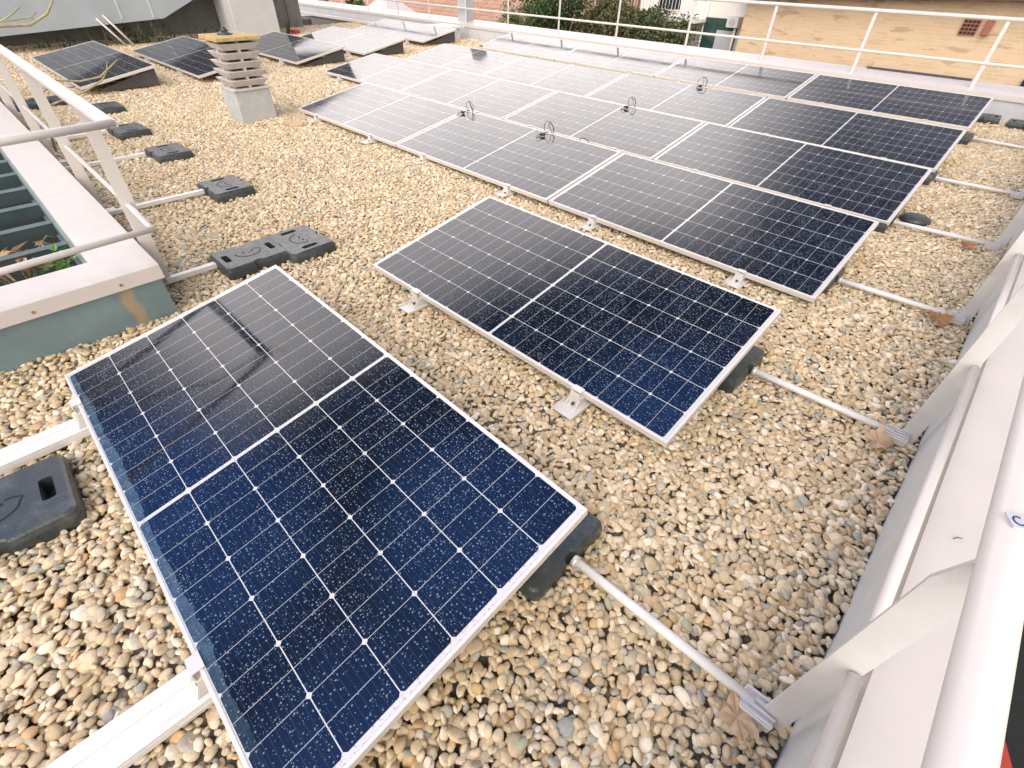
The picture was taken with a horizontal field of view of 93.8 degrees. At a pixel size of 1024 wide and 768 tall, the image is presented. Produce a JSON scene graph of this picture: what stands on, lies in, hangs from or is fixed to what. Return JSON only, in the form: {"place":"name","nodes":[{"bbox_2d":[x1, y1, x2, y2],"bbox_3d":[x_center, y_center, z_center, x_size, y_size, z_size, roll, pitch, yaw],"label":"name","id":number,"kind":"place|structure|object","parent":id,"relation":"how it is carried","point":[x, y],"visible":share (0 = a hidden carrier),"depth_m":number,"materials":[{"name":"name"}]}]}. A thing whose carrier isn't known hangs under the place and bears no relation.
{"place":"outdoors","nodes":[
{"label":"outdoors","id":0,"kind":"place"},
{"bbox_2d":[0,0,53,27],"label":"bare branch","id":1,"kind":"object","parent":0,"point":[35,21],"visible":1,"depth_m":2.13,"materials":[{"name":"beige wood"}]},
{"bbox_2d":[321,0,640,37],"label":"terracotta roof house","id":2,"kind":"structure","parent":0,"point":[495,5],"depth_m":22.68,"materials":[{"name":"brick"}]},
{"bbox_2d":[496,0,546,27],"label":"hedge shrub","id":3,"kind":"object","parent":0,"point":[516,20],"visible":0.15,"depth_m":16.12,"materials":[{"name":"green plant"}]},
{"bbox_2d":[514,0,575,28],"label":"hedge shrub","id":4,"kind":"object","parent":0,"point":[532,5],"visible":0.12,"depth_m":15.94,"materials":[{"name":"green plant"}]},
{"bbox_2d":[537,0,593,32],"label":"hedge shrub","id":5,"kind":"object","parent":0,"point":[575,13],"visible":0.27,"depth_m":15.19,"materials":[{"name":"green plant"}]},
{"bbox_2d":[582,0,629,34],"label":"hedge shrub","id":6,"kind":"object","parent":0,"point":[597,11],"visible":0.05,"depth_m":14.75,"materials":[{"name":"green plant"}]},
{"bbox_2d":[575,0,643,37],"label":"hedge shrub","id":7,"kind":"object","parent":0,"point":[624,17],"visible":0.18,"depth_m":14.33,"materials":[{"name":"green plant"}]},
{"bbox_2d":[617,3,676,41],"bbox_3d":[3.831,-9.579,14.674,1.856,3.321,1.988,0,42,-2],"label":"hedge shrub","id":8,"kind":"object","parent":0,"point":[651,11],"visible":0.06,"depth_m":13.63,"materials":[{"name":"green plant"}]},
{"bbox_2d":[627,10,702,45],"bbox_3d":[4.321,-9.140,14.285,2.128,3.198,2.017,-33,52,-32],"label":"hedge shrub","id":9,"kind":"object","parent":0,"point":[661,36],"visible":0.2,"depth_m":13.28,"materials":[{"name":"green plant"}]},
{"bbox_2d":[628,0,747,50],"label":"white house","id":10,"kind":"structure","parent":0,"point":[713,16],"depth_m":13.67,"materials":[{"name":"white paint"}]},
{"bbox_2d":[657,0,682,10],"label":"window","id":11,"kind":"structure","parent":10,"relation":"in","point":[664,1],"depth_m":14.17,"materials":[{"name":"grey glass"}]},
{"bbox_2d":[725,16,743,50],"bbox_3d":[6.120,-9.596,13.529,0.320,1.240,0.328,34,51,31],"label":"air conditioner","id":12,"kind":"object","parent":10,"relation":"attached to","point":[734,22],"visible":0.92,"depth_m":13.13,"materials":[{"name":"white paint"}]},
{"bbox_2d":[719,692,758,753],"bbox_3d":[0.615,0.912,1.290,0.100,0.026,0.137,1,47,-14],"label":"dry leaf","id":13,"kind":"object","parent":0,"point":[736,719],"visible":1,"depth_m":1.30,"materials":[{"name":"beige plant"}]},
{"bbox_2d":[735,0,1023,86],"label":"brick house","id":14,"kind":"structure","parent":0,"point":[961,38],"depth_m":10.88,"materials":[{"name":"beige brick"}]},
{"bbox_2d":[1005,624,1023,767],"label":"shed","id":15,"kind":"structure","parent":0,"point":[1014,738],"depth_m":4.55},
{"bbox_3d":[3.349,3.052,4.289,0.180,0.160,2.800,14,43,5],"label":"red beam","id":16,"kind":"object","parent":15,"relation":"on","visible":0},
{"bbox_2d":[1000,741,1011,767],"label":"red beam","id":17,"kind":"structure","parent":16,"relation":"on","point":[1005,761],"depth_m":3.81,"materials":[{"name":"metal"}]},
{"bbox_3d":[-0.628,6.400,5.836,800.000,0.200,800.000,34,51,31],"label":"ground","id":18,"kind":"structure","parent":0,"visible":0},
{"bbox_2d":[345,0,365,5],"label":"dark tree","id":19,"kind":"object","parent":18,"relation":"on","point":[358,2],"depth_m":21.08,"materials":[{"name":"green plant"}]},
{"bbox_2d":[368,0,414,11],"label":"pale roof house","id":20,"kind":"structure","parent":18,"relation":"on","point":[392,5],"depth_m":20.76,"materials":[{"name":"white paint"}]},
{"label":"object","id":21,"kind":"object","parent":18,"relation":"on","visible":0},
{"bbox_2d":[0,101,181,373],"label":"skylight","id":22,"kind":"object","parent":21,"relation":"on","point":[95,295],"visible":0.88,"depth_m":2.64,"materials":[{"name":"metal"}]},
{"bbox_2d":[0,235,68,284],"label":"dry plant","id":23,"kind":"object","parent":22,"relation":"on","point":[4,252],"visible":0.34,"depth_m":2.87,"materials":[{"name":"beige plant"}]},
{"bbox_2d":[32,243,76,273],"bbox_3d":[-2.582,-0.649,2.760,0.188,0.274,0.217,34,51,31],"label":"green plant","id":24,"kind":"object","parent":22,"relation":"on","point":[65,264],"visible":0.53,"depth_m":2.73,"materials":[{"name":"green plant"}]},
{"bbox_2d":[457,0,473,21],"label":"concrete post","id":25,"kind":"object","parent":21,"relation":"on","point":[469,13],"visible":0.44,"depth_m":12.41,"materials":[{"name":"white concrete"}]},
{"bbox_2d":[0,16,1023,767],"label":"roof","id":26,"kind":"structure","parent":21,"relation":"on","point":[122,692],"depth_m":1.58,"materials":[{"name":"beige gravel"}]},
{"bbox_2d":[3,99,39,111],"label":"ballast block","id":27,"kind":"object","parent":26,"relation":"on","point":[31,104],"depth_m":6.14,"materials":[{"name":"plastic"}]},
{"bbox_2d":[0,455,86,558],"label":"ballast block","id":28,"kind":"object","parent":26,"relation":"on","point":[41,501],"depth_m":1.73,"materials":[{"name":"concrete"}]},
{"bbox_2d":[0,418,90,474],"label":"mounting rail","id":29,"kind":"object","parent":26,"relation":"on","point":[37,446],"depth_m":1.97,"materials":[{"name":"white metal"}]},
{"bbox_2d":[29,95,68,105],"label":"ballast block","id":30,"kind":"object","parent":26,"relation":"on","point":[52,99],"depth_m":6.34,"materials":[{"name":"plastic"}]},
{"bbox_2d":[43,59,117,150],"bbox_3d":[-4.313,-2.825,4.853,0.023,0.711,0.885,34,51,31],"label":"bare branch","id":31,"kind":"object","parent":26,"relation":"on","point":[104,73],"visible":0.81,"depth_m":4.79,"materials":[{"name":"brown wood"}]},
{"bbox_2d":[0,44,183,285],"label":"railing","id":32,"kind":"object","parent":26,"relation":"on","point":[94,120],"visible":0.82,"depth_m":2.64,"materials":[{"name":"white metal"}]},
{"bbox_2d":[165,262,216,283],"bbox_3d":[-2.032,-0.721,3.068,0.040,0.032,0.340,34,51,31],"label":"stay bar","id":33,"kind":"object","parent":32,"relation":"attached to","point":[190,272],"visible":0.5,"depth_m":3.04,"materials":[{"name":"white metal"}]},
{"bbox_2d":[31,41,159,90],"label":"solar panel","id":34,"kind":"object","parent":26,"relation":"on","point":[86,60],"visible":0.91,"depth_m":7.46,"materials":[{"name":"black glass"}]},
{"bbox_2d":[92,101,126,114],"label":"ballast block","id":35,"kind":"object","parent":26,"relation":"on","point":[111,107],"depth_m":6.09,"materials":[{"name":"rubber"}]},
{"bbox_2d":[7,21,216,52],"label":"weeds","id":36,"kind":"object","parent":26,"relation":"on","point":[142,35],"visible":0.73,"depth_m":10.48,"materials":[{"name":"green plant"}]},
{"bbox_2d":[45,668,212,767],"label":"mounting rail","id":37,"kind":"object","parent":26,"relation":"on","point":[130,736],"depth_m":1.26,"materials":[{"name":"white metal"}]},
{"bbox_2d":[107,122,151,140],"bbox_3d":[-4.317,-2.853,5.404,0.414,0.076,0.326,31,49,29],"label":"ballast block","id":38,"kind":"object","parent":26,"relation":"on","point":[123,132],"depth_m":5.33,"materials":[{"name":"plastic"}]},
{"bbox_2d":[46,130,106,142],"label":"stay bar","id":39,"kind":"object","parent":38,"relation":"attached to","point":[75,136],"visible":0.58,"depth_m":5.22,"materials":[{"name":"white metal"}]},
{"bbox_2d":[0,0,302,46],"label":"wall","id":40,"kind":"structure","parent":26,"relation":"on","point":[70,20],"depth_m":10.23,"materials":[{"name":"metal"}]},
{"bbox_2d":[144,143,193,163],"bbox_3d":[-3.468,-2.336,4.844,0.414,0.076,0.326,33,50,30],"label":"ballast block","id":41,"kind":"object","parent":26,"relation":"on","point":[164,153],"depth_m":4.78,"materials":[{"name":"plastic"}]},
{"bbox_2d":[65,152,145,170],"bbox_3d":[-3.914,-2.151,4.628,0.040,0.032,0.670,34,51,31],"label":"stay bar","id":42,"kind":"object","parent":41,"relation":"attached to","point":[116,159],"visible":0.46,"depth_m":4.68,"materials":[{"name":"white metal"}]},
{"bbox_2d":[131,36,259,78],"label":"solar panel","id":43,"kind":"object","parent":26,"relation":"on","point":[188,55],"visible":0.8,"depth_m":8.62,"materials":[{"name":"black glass"}]},
{"bbox_2d":[197,175,255,203],"bbox_3d":[-2.475,-1.695,4.150,0.414,0.076,0.326,32,50,30],"label":"ballast block","id":44,"kind":"object","parent":26,"relation":"on","point":[224,189],"depth_m":4.08,"materials":[{"name":"plastic"}]},
{"bbox_2d":[107,189,204,215],"bbox_3d":[-2.889,-1.485,3.905,0.040,0.032,0.720,34,51,31],"label":"stay bar","id":45,"kind":"object","parent":44,"relation":"attached to","point":[116,211],"visible":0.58,"depth_m":3.91,"materials":[{"name":"white metal"}]},
{"bbox_2d":[198,31,277,123],"bbox_3d":[-3.252,-3.672,5.779,0.500,0.882,0.500,34,51,31],"label":"chimney","id":46,"kind":"object","parent":26,"relation":"on","point":[246,92],"visible":0.95,"depth_m":5.65,"materials":[{"name":"grey concrete"}]},
{"bbox_2d":[217,26,232,34],"bbox_3d":[-3.286,-4.030,5.460,0.166,0.075,0.170,34,51,31],"label":"vent cap","id":47,"kind":"object","parent":46,"relation":"on","point":[223,30],"visible":1,"depth_m":5.43,"materials":[{"name":"metal"}]},
{"bbox_2d":[213,0,280,34],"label":"pillar","id":48,"kind":"structure","parent":26,"relation":"on","point":[257,17],"depth_m":11.41,"materials":[{"name":"white paint"}]},
{"bbox_2d":[210,237,287,279],"bbox_3d":[-1.758,-0.853,3.220,0.326,0.076,0.414,34,51,31],"label":"ballast block","id":49,"kind":"object","parent":26,"relation":"on","point":[243,260],"depth_m":3.16,"materials":[{"name":"plastic"}]},
{"bbox_2d":[283,0,289,33],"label":"black pipe","id":50,"kind":"object","parent":26,"relation":"on","point":[287,20],"visible":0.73,"depth_m":11.85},
{"bbox_2d":[283,119,302,127],"bbox_3d":[-2.628,-3.155,5.801,0.240,0.022,0.190,24,49,15],"label":"broken tile","id":51,"kind":"object","parent":26,"relation":"on","point":[293,123],"visible":1,"depth_m":5.78,"materials":[{"name":"stone"}]},
{"bbox_2d":[290,29,299,33],"bbox_3d":[-5.649,-9.187,12.489,0.240,0.070,0.160,34,51,31],"label":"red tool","id":52,"kind":"object","parent":26,"relation":"on","point":[294,31],"visible":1,"depth_m":12.43,"materials":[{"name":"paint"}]},
{"bbox_2d":[252,31,344,64],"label":"solar panel","id":53,"kind":"object","parent":26,"relation":"on","point":[289,48],"visible":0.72,"depth_m":9.20,"materials":[{"name":"black glass"}]},
{"bbox_2d":[267,225,335,264],"bbox_3d":[-1.495,-0.990,3.382,0.414,0.076,0.326,32,50,30],"label":"ballast block","id":54,"kind":"object","parent":26,"relation":"on","point":[301,244],"depth_m":3.32,"materials":[{"name":"rubber"}]},
{"bbox_2d":[302,18,311,24],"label":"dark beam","id":55,"kind":"structure","parent":26,"relation":"on","point":[306,21],"depth_m":13.85,"materials":[{"name":"grey metal"}]},
{"bbox_2d":[64,265,587,767],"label":"solar panel","id":56,"kind":"object","parent":26,"relation":"on","point":[350,537],"visible":0.98,"depth_m":1.54,"materials":[{"name":"blue glass"}]},
{"bbox_2d":[300,11,373,23],"bbox_3d":[-4.867,-11.146,14.686,7.200,0.070,0.080,34,51,31],"label":"drain channel","id":57,"kind":"object","parent":26,"relation":"on","point":[337,18],"visible":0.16,"depth_m":15.12,"materials":[{"name":"white paint"}]},
{"bbox_2d":[300,26,404,55],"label":"solar panel","id":58,"kind":"object","parent":26,"relation":"on","point":[358,42],"visible":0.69,"depth_m":10.22,"materials":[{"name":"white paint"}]},
{"bbox_2d":[298,82,466,146],"bbox_3d":[-1.669,-3.294,5.830,2.118,0.256,1.136,34,51,31],"label":"solar panel","id":59,"kind":"object","parent":26,"relation":"on","point":[373,113],"visible":0.93,"depth_m":5.74,"materials":[{"name":"glass"}]},
{"bbox_2d":[325,53,451,91],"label":"solar panel","id":60,"kind":"object","parent":26,"relation":"on","point":[391,73],"visible":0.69,"depth_m":7.73,"materials":[{"name":"glass"}]},
{"bbox_2d":[354,19,456,43],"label":"solar panel","id":61,"kind":"object","parent":26,"relation":"on","point":[416,32],"visible":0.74,"depth_m":11.72,"materials":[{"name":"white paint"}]},
{"bbox_2d":[423,23,464,39],"bbox_3d":[-1.754,-8.907,12.132,0.840,0.285,0.760,34,51,31],"label":"roof hatch","id":62,"kind":"object","parent":26,"relation":"on","point":[457,33],"visible":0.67,"depth_m":12.05,"materials":[{"name":"white metal"}]},
{"bbox_2d":[406,44,522,74],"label":"solar panel","id":63,"kind":"object","parent":26,"relation":"on","point":[469,60],"visible":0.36,"depth_m":8.61,"materials":[{"name":"glass"}]},
{"bbox_2d":[400,69,556,119],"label":"solar panel","id":64,"kind":"object","parent":26,"relation":"on","point":[494,97],"visible":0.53,"depth_m":6.61,"materials":[{"name":"glass"}]},
{"bbox_2d":[396,111,620,202],"bbox_3d":[-0.143,-2.279,4.728,2.118,0.256,1.136,34,51,31],"label":"solar panel","id":65,"kind":"object","parent":26,"relation":"on","point":[510,158],"visible":0.95,"depth_m":4.61,"materials":[{"name":"glass"}]},
{"bbox_2d":[457,101,473,114],"bbox_3d":[-0.533,-3.107,5.444,0.225,0.192,0.136,-22,47,-24],"label":"cable loop","id":66,"kind":"object","parent":65,"relation":"attached to","point":[463,112],"visible":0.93,"depth_m":5.42,"materials":[{"name":"grey plastic"}]},
{"bbox_2d":[536,121,553,137],"bbox_3d":[0.330,-2.524,4.809,0.225,0.193,0.126,-31,51,-31],"label":"cable loop","id":67,"kind":"object","parent":65,"relation":"attached to","point":[542,134],"visible":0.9,"depth_m":4.79,"materials":[{"name":"black plastic"}]},
{"bbox_2d":[477,33,587,62],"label":"solar panel","id":68,"kind":"object","parent":26,"relation":"on","point":[544,48],"visible":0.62,"depth_m":9.59,"materials":[{"name":"glass"}]},
{"bbox_2d":[482,57,626,96],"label":"solar panel","id":69,"kind":"object","parent":26,"relation":"on","point":[583,81],"visible":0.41,"depth_m":7.51,"materials":[{"name":"glass"}]},
{"bbox_2d":[517,511,601,603],"bbox_3d":[0.097,0.538,1.704,0.296,0.076,0.376,34,51,31],"label":"ballast block","id":70,"kind":"object","parent":26,"relation":"on","point":[582,537],"depth_m":1.61,"materials":[{"name":"concrete"}]},
{"bbox_2d":[372,196,780,447],"bbox_3d":[0.196,-0.503,2.723,2.118,0.276,1.136,33,51,31],"label":"solar panel","id":71,"kind":"object","parent":26,"relation":"on","point":[656,351],"visible":1,"depth_m":2.54,"materials":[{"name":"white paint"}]},
{"bbox_2d":[503,91,704,159],"bbox_3d":[0.970,-3.016,5.582,2.118,0.264,1.136,34,51,31],"label":"solar panel","id":72,"kind":"object","parent":26,"relation":"on","point":[644,133],"visible":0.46,"depth_m":5.49,"materials":[{"name":"glass"}]},
{"bbox_2d":[621,97,635,109],"bbox_3d":[1.388,-3.321,5.721,0.225,0.181,0.121,-25,48,-26],"label":"cable loop","id":73,"kind":"object","parent":72,"relation":"attached to","point":[628,104],"visible":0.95,"depth_m":5.70,"materials":[{"name":"black plastic"}]},
{"bbox_2d":[554,43,687,77],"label":"solar panel","id":74,"kind":"object","parent":26,"relation":"on","point":[632,61],"visible":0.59,"depth_m":8.49,"materials":[{"name":"glass"}]},
{"bbox_2d":[586,74,766,126],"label":"solar panel","id":75,"kind":"object","parent":26,"relation":"on","point":[727,108],"visible":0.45,"depth_m":6.40,"materials":[{"name":"glass"}]},
{"bbox_2d":[549,152,878,302],"bbox_3d":[1.382,-1.264,3.626,2.118,0.256,1.136,34,51,31],"label":"solar panel","id":76,"kind":"object","parent":26,"relation":"on","point":[804,250],"visible":1,"depth_m":3.49,"materials":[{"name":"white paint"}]},
{"bbox_2d":[654,57,816,99],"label":"solar panel","id":77,"kind":"object","parent":26,"relation":"on","point":[783,84],"visible":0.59,"depth_m":7.38,"materials":[{"name":"glass"}]},
{"bbox_2d":[717,346,763,393],"bbox_3d":[1.089,-0.132,2.485,0.296,0.076,0.376,34,51,31],"label":"ballast block","id":78,"kind":"object","parent":26,"relation":"on","point":[742,370],"depth_m":2.37,"materials":[{"name":"concrete"}]},
{"bbox_2d":[653,122,932,225],"bbox_3d":[2.499,-2.004,4.484,2.118,0.264,1.136,34,51,31],"label":"solar panel","id":79,"kind":"object","parent":26,"relation":"on","point":[875,189],"visible":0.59,"depth_m":4.37,"materials":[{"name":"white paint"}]},
{"bbox_2d":[821,267,844,293],"bbox_3d":[2.002,-0.739,3.193,0.296,0.076,0.376,34,51,31],"label":"ballast block","id":80,"kind":"object","parent":26,"relation":"on","point":[835,279],"depth_m":3.10,"materials":[{"name":"rubber"}]},
{"bbox_2d":[728,97,966,172],"bbox_3d":[3.658,-2.809,5.398,2.118,0.294,1.136,33,51,31],"label":"solar panel","id":81,"kind":"object","parent":26,"relation":"on","point":[928,146],"visible":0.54,"depth_m":5.30,"materials":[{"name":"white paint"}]},
{"bbox_2d":[874,214,897,232],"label":"ballast block","id":82,"kind":"object","parent":26,"relation":"on","point":[881,227],"depth_m":3.76,"materials":[{"name":"rubber"}]},
{"bbox_2d":[787,74,993,130],"bbox_3d":[4.922,-3.709,6.394,2.118,0.362,1.136,34,51,31],"label":"solar panel","id":83,"kind":"object","parent":26,"relation":"on","point":[943,108],"visible":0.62,"depth_m":6.27,"materials":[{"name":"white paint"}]},
{"bbox_2d":[763,188,1023,767],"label":"railing","id":84,"kind":"object","parent":26,"relation":"on","point":[983,591],"visible":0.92,"depth_m":0.83,"materials":[{"name":"white metal"}]},
{"bbox_2d":[570,554,775,732],"bbox_3d":[0.460,0.756,1.466,0.680,0.056,0.072,31,50,29],"label":"stay bar","id":85,"kind":"object","parent":84,"relation":"attached to","point":[753,702],"visible":0.88,"depth_m":1.40,"materials":[{"name":"metal"}]},
{"bbox_2d":[751,367,909,447],"bbox_3d":[1.464,0.088,2.244,0.680,0.056,0.072,30,49,29],"label":"stay bar","id":86,"kind":"object","parent":84,"relation":"attached to","point":[898,436],"visible":0.91,"depth_m":2.20,"materials":[{"name":"metal"}]},
{"bbox_2d":[864,425,891,455],"bbox_3d":[1.584,0.248,2.063,0.108,0.040,0.168,24,51,12],"label":"dry leaf","id":87,"kind":"object","parent":86,"relation":"attached to","point":[878,437],"visible":1,"depth_m":2.08,"materials":[{"name":"beige plant"}]},
{"bbox_2d":[837,277,965,325],"bbox_3d":[2.381,-0.522,2.956,0.682,0.056,0.072,29,49,28],"label":"stay bar","id":88,"kind":"object","parent":84,"relation":"attached to","point":[959,319],"visible":0.79,"depth_m":2.93,"materials":[{"name":"metal"}]},
{"bbox_2d":[892,219,1000,251],"bbox_3d":[3.331,-1.154,3.693,0.688,0.056,0.072,26,47,25],"label":"stay bar","id":89,"kind":"object","parent":84,"relation":"attached to","point":[990,245],"visible":1,"depth_m":3.66,"materials":[{"name":"metal"}]},
{"bbox_2d":[934,176,1023,199],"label":"stay bar","id":90,"kind":"object","parent":84,"relation":"attached to","point":[1015,195],"visible":1,"depth_m":4.48,"materials":[{"name":"metal"}]},
{"bbox_2d":[972,137,1023,148],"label":"stay bar","id":91,"kind":"object","parent":84,"relation":"attached to","point":[998,143],"visible":1,"depth_m":5.64,"materials":[{"name":"metal"}]},
{"bbox_2d":[1004,512,1023,529],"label":"tag plate","id":92,"kind":"object","parent":84,"relation":"on","point":[1016,521],"visible":1,"depth_m":0.74,"materials":[{"name":"white plastic"}]},
{"bbox_2d":[899,212,931,225],"bbox_3d":[3.330,-1.369,3.950,0.230,0.036,0.230,34,51,31],"label":"roof drain cover","id":93,"kind":"object","parent":26,"relation":"on","point":[915,218],"visible":0.98,"depth_m":3.91,"materials":[{"name":"plastic"}]},
{"bbox_2d":[922,170,937,184],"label":"ballast block","id":94,"kind":"object","parent":26,"relation":"on","point":[930,178],"depth_m":4.60,"materials":[{"name":"rubber"}]},
{"bbox_2d":[920,310,954,324],"bbox_3d":[2.469,-0.396,2.787,0.166,0.044,0.118,11,51,19],"label":"dry leaf","id":95,"kind":"object","parent":26,"relation":"on","point":[943,319],"visible":1,"depth_m":2.78,"materials":[{"name":"brown plant"}]},
{"bbox_2d":[957,132,974,144],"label":"ballast block","id":96,"kind":"object","parent":26,"relation":"on","point":[966,138],"depth_m":5.72,"materials":[{"name":"rubber"}]},
{"bbox_2d":[957,241,977,248],"bbox_3d":[3.371,-1.036,3.549,0.122,0.031,0.084,20,53,27],"label":"dry leaf","id":97,"kind":"object","parent":26,"relation":"on","point":[968,245],"visible":1,"depth_m":3.55,"materials":[{"name":"brown plant"}]},
{"bbox_2d":[976,113,1001,124],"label":"ballast block","id":98,"kind":"object","parent":26,"relation":"on","point":[983,118],"depth_m":6.53,"materials":[{"name":"rubber"}]},
{"bbox_2d":[1005,118,1023,130],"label":"ballast block","id":99,"kind":"object","parent":26,"relation":"on","point":[1012,123],"depth_m":6.31,"materials":[{"name":"plastic"}]},
{"bbox_2d":[298,0,1023,120],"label":"parapet wall","id":100,"kind":"structure","parent":21,"relation":"on","point":[1007,103],"depth_m":8.91,"materials":[{"name":"paint"}]},
{"bbox_2d":[298,0,1023,87],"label":"railing","id":101,"kind":"object","parent":100,"relation":"on","point":[942,14],"visible":1,"depth_m":7.59,"materials":[{"name":"white metal"}]},
{"bbox_2d":[867,66,971,80],"bbox_3d":[6.278,-4.818,7.422,1.400,0.019,0.080,34,51,31],"label":"gutter bar","id":102,"kind":"object","parent":100,"relation":"on","point":[928,74],"visible":1,"depth_m":7.38,"materials":[{"name":"grey metal"}]},
{"bbox_2d":[774,222,1023,767],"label":"parapet wall","id":103,"kind":"structure","parent":21,"relation":"on","point":[889,722],"depth_m":1.33,"materials":[{"name":"paint"}]}
]}

